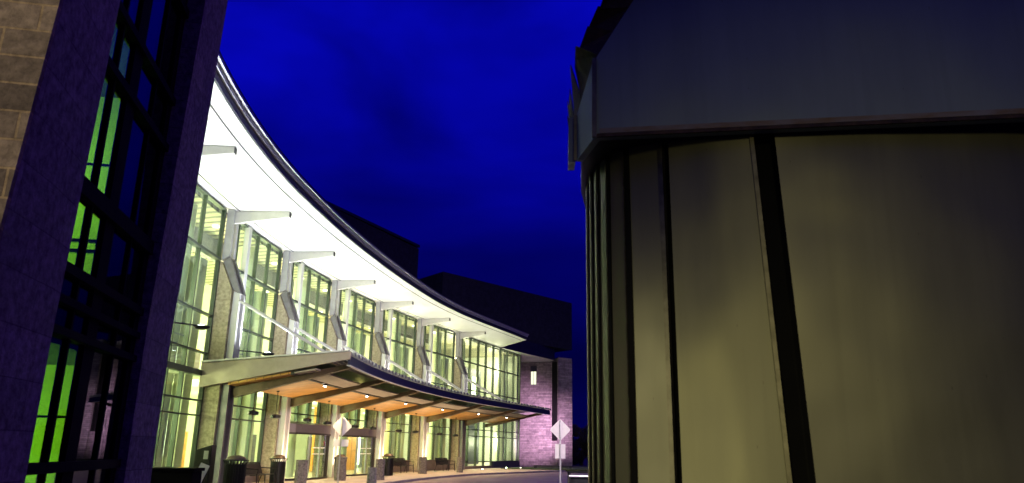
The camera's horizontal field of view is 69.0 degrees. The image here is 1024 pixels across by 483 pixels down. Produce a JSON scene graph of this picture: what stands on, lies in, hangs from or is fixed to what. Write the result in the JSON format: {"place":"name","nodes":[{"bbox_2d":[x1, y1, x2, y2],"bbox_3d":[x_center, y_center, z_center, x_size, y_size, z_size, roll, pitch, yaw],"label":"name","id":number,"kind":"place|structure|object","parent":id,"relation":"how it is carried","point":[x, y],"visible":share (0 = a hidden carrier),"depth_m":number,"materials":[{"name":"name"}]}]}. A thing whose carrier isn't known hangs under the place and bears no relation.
{"place":"outdoors","nodes":[
{"label":"outdoors","id":0,"kind":"place"},
{"bbox_2d":[0,0,227,482],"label":"stone wing","id":1,"kind":"structure","parent":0,"point":[104,108],"depth_m":8.03,"materials":[{"name":"stone"}]},
{"bbox_2d":[250,467,552,482],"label":"pavement","id":2,"kind":"structure","parent":0,"point":[396,476],"depth_m":42.34,"materials":[{"name":"concrete"}]},
{"bbox_2d":[150,467,204,482],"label":"trough","id":3,"kind":"object","parent":2,"relation":"on","point":[176,475],"visible":0.52,"depth_m":21.15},
{"bbox_2d":[199,463,209,482],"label":"leaning board","id":4,"kind":"object","parent":2,"relation":"on","point":[205,472],"visible":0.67,"depth_m":22.19,"materials":[{"name":"metal"}]},
{"bbox_2d":[193,445,216,482],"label":"information post","id":5,"kind":"object","parent":2,"relation":"on","point":[206,455],"visible":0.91,"depth_m":23.12,"materials":[{"name":"black metal"}]},
{"bbox_2d":[223,455,248,482],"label":"litter bin","id":6,"kind":"object","parent":2,"relation":"on","point":[233,472],"visible":1,"depth_m":23.65,"materials":[{"name":"black metal"}]},
{"bbox_2d":[244,462,275,482],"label":"bench","id":7,"kind":"object","parent":2,"relation":"on","point":[252,465],"visible":0.81,"depth_m":28.28,"materials":[{"name":"black metal"}]},
{"bbox_2d":[269,455,287,482],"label":"litter bin","id":8,"kind":"object","parent":2,"relation":"on","point":[279,466],"visible":0.98,"depth_m":30.15,"materials":[{"name":"black metal"}]},
{"bbox_2d":[294,460,308,482],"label":"stone bollard","id":9,"kind":"object","parent":2,"relation":"on","point":[300,476],"visible":1,"depth_m":29.59,"materials":[{"name":"stone"}]},
{"bbox_2d":[334,457,346,480],"bbox_3d":[-7.911,10.513,34.405,0.540,1.120,0.549,4,-16,-11],"label":"stone bollard","id":10,"kind":"object","parent":2,"relation":"on","point":[342,470],"visible":0.84,"depth_m":34.19,"materials":[{"name":"stone"}]},
{"bbox_2d":[334,454,347,471],"bbox_3d":[-8.433,11.027,36.596,0.693,1.110,0.690,1,-16,0],"label":"litter bin","id":11,"kind":"object","parent":2,"relation":"on","point":[342,455],"visible":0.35,"depth_m":36.54,"materials":[{"name":"black metal"}]},
{"bbox_2d":[376,459,384,479],"bbox_3d":[-6.301,10.940,35.536,0.472,1.122,0.465,4,-16,-10],"label":"stone bollard","id":12,"kind":"object","parent":2,"relation":"on","point":[380,465],"visible":0.76,"depth_m":35.39,"materials":[{"name":"stone"}]},
{"bbox_2d":[382,454,394,475],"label":"litter bin","id":13,"kind":"object","parent":2,"relation":"on","point":[388,468],"visible":0.94,"depth_m":40.53,"materials":[{"name":"black metal"}]},
{"bbox_2d":[393,458,413,472],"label":"bench","id":14,"kind":"object","parent":2,"relation":"on","point":[401,461],"visible":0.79,"depth_m":46.35,"materials":[{"name":"black metal"}]},
{"bbox_2d":[418,457,426,473],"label":"stone bollard","id":15,"kind":"object","parent":2,"relation":"on","point":[422,463],"visible":0.94,"depth_m":44.89,"materials":[{"name":"stone"}]},
{"bbox_2d":[434,458,454,470],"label":"bench","id":16,"kind":"object","parent":2,"relation":"on","point":[438,462],"visible":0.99,"depth_m":51.76,"materials":[{"name":"black metal"}]},
{"bbox_2d":[220,0,601,449],"label":"sky","id":17,"kind":"structure","parent":0,"point":[441,125],"materials":[{"name":"blue"}]},
{"bbox_2d":[403,472,587,482],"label":"forecourt","id":18,"kind":"structure","parent":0,"point":[548,477],"depth_m":41.89,"materials":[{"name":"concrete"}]},
{"bbox_2d":[333,417,351,482],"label":"road sign","id":19,"kind":"object","parent":18,"relation":"on","point":[342,426],"visible":1,"depth_m":30.52,"materials":[{"name":"metal"}]},
{"bbox_2d":[367,467,376,482],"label":"stone bollard","id":20,"kind":"object","parent":18,"relation":"on","point":[372,475],"visible":1,"depth_m":22.40,"materials":[{"name":"stone"}]},
{"bbox_2d":[456,457,463,472],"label":"stone bollard","id":21,"kind":"object","parent":18,"relation":"on","point":[459,466],"visible":0.9,"depth_m":48.72,"materials":[{"name":"stone"}]},
{"bbox_2d":[551,420,569,482],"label":"road sign","id":22,"kind":"object","parent":18,"relation":"on","point":[560,429],"visible":1,"depth_m":29.08,"materials":[{"name":"metal"}]},
{"bbox_2d":[500,465,587,471],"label":"lawn","id":23,"kind":"structure","parent":0,"point":[566,468],"depth_m":62.38,"materials":[{"name":"green plant"}]},
{"bbox_2d":[419,272,571,466],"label":"granite tower","id":24,"kind":"structure","parent":23,"relation":"on","point":[542,320],"depth_m":73.66,"materials":[{"name":"stone"}]},
{"bbox_2d":[530,366,536,384],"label":"window","id":25,"kind":"structure","parent":24,"relation":"in","point":[533,369],"depth_m":75.87,"materials":[{"name":"white glass"}]},
{"bbox_2d":[552,362,556,440],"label":"slit window","id":26,"kind":"structure","parent":24,"relation":"in","point":[554,364],"depth_m":74.31,"materials":[{"name":"black glass"}]},
{"bbox_2d":[567,471,587,482],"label":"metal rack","id":27,"kind":"object","parent":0,"point":[577,478],"visible":0.42,"depth_m":21.38,"materials":[{"name":"grey metal"}]},
{"bbox_2d":[572,456,587,465],"bbox_3d":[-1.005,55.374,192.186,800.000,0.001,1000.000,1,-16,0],"label":"ground","id":28,"kind":"structure","parent":0,"point":[585,462],"depth_m":101.73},
{"bbox_2d":[572,424,587,464],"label":"tree","id":29,"kind":"object","parent":28,"relation":"on","point":[581,442],"visible":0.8,"depth_m":88.06,"materials":[{"name":"black plant"}]},
{"label":"road","id":30,"kind":"structure","parent":0,"visible":0},
{"bbox_2d":[153,50,554,482],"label":"entrance building","id":31,"kind":"structure","parent":30,"relation":"on","point":[305,281],"depth_m":33.85,"materials":[{"name":"metal"}]},
{"bbox_2d":[174,322,210,329],"bbox_3d":[-9.576,2.460,21.869,0.442,0.130,1.411,-12,-21,40],"label":"flood lamp","id":32,"kind":"object","parent":31,"relation":"attached to","point":[202,327],"visible":0.97,"depth_m":22.09,"materials":[{"name":"black metal"}]},
{"bbox_2d":[247,393,258,414],"bbox_3d":[-9.619,5.930,27.839,0.400,1.075,0.400,1,-16,0],"label":"hanging lamp","id":33,"kind":"object","parent":31,"relation":"hanging from","point":[253,412],"visible":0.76,"depth_m":27.58,"materials":[{"name":"black metal"}]},
{"bbox_2d":[239,350,274,355],"bbox_3d":[-9.687,4.214,28.158,1.420,0.130,0.427,15,-21,-42],"label":"flood lamp","id":34,"kind":"object","parent":31,"relation":"attached to","point":[266,353],"visible":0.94,"depth_m":28.34,"materials":[{"name":"black metal"}]},
{"bbox_2d":[270,391,280,418],"bbox_3d":[-9.513,6.588,30.144,0.400,1.101,0.400,1,-16,0],"label":"hanging lamp","id":35,"kind":"object","parent":31,"relation":"hanging from","point":[276,416],"visible":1,"depth_m":29.93,"materials":[{"name":"black metal"}]},
{"bbox_2d":[303,403,311,421],"bbox_3d":[-9.204,7.571,33.643,0.400,1.100,0.400,1,-16,0],"label":"hanging lamp","id":36,"kind":"object","parent":31,"relation":"hanging from","point":[307,419],"visible":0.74,"depth_m":33.39,"materials":[{"name":"black metal"}]},
{"bbox_2d":[285,421,330,480],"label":"entrance door","id":37,"kind":"structure","parent":31,"relation":"in","point":[305,428],"depth_m":35.12,"materials":[{"name":"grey metal"}]},
{"bbox_2d":[323,401,331,424],"bbox_3d":[-8.888,8.268,36.046,0.400,1.138,0.400,1,-16,0],"label":"hanging lamp","id":38,"kind":"object","parent":31,"relation":"hanging from","point":[327,422],"visible":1,"depth_m":35.82,"materials":[{"name":"black metal"}]},
{"bbox_2d":[339,427,376,475],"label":"entrance door","id":39,"kind":"structure","parent":31,"relation":"in","point":[358,432],"depth_m":40.86,"materials":[{"name":"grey metal"}]},
{"bbox_2d":[327,201,419,277],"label":"block","id":40,"kind":"structure","parent":31,"relation":"on","point":[401,251],"depth_m":62.79,"materials":[{"name":"stone"}]},
{"bbox_2d":[370,408,376,429],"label":"hanging lamp","id":41,"kind":"object","parent":31,"relation":"hanging from","point":[373,428],"visible":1,"depth_m":41.60,"materials":[{"name":"black metal"}]},
{"bbox_2d":[472,376,475,394],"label":"lit window","id":42,"kind":"structure","parent":31,"relation":"in","point":[473,378],"depth_m":67.39,"materials":[{"name":"white glass"}]},
{"bbox_2d":[382,470,565,482],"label":"kerb","id":43,"kind":"structure","parent":30,"relation":"on","point":[418,479],"depth_m":44.68,"materials":[{"name":"concrete"}]},
{"bbox_2d":[567,0,1023,482],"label":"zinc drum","id":44,"kind":"object","parent":30,"relation":"on","point":[804,241],"visible":1,"depth_m":4.68,"materials":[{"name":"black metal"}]}
]}

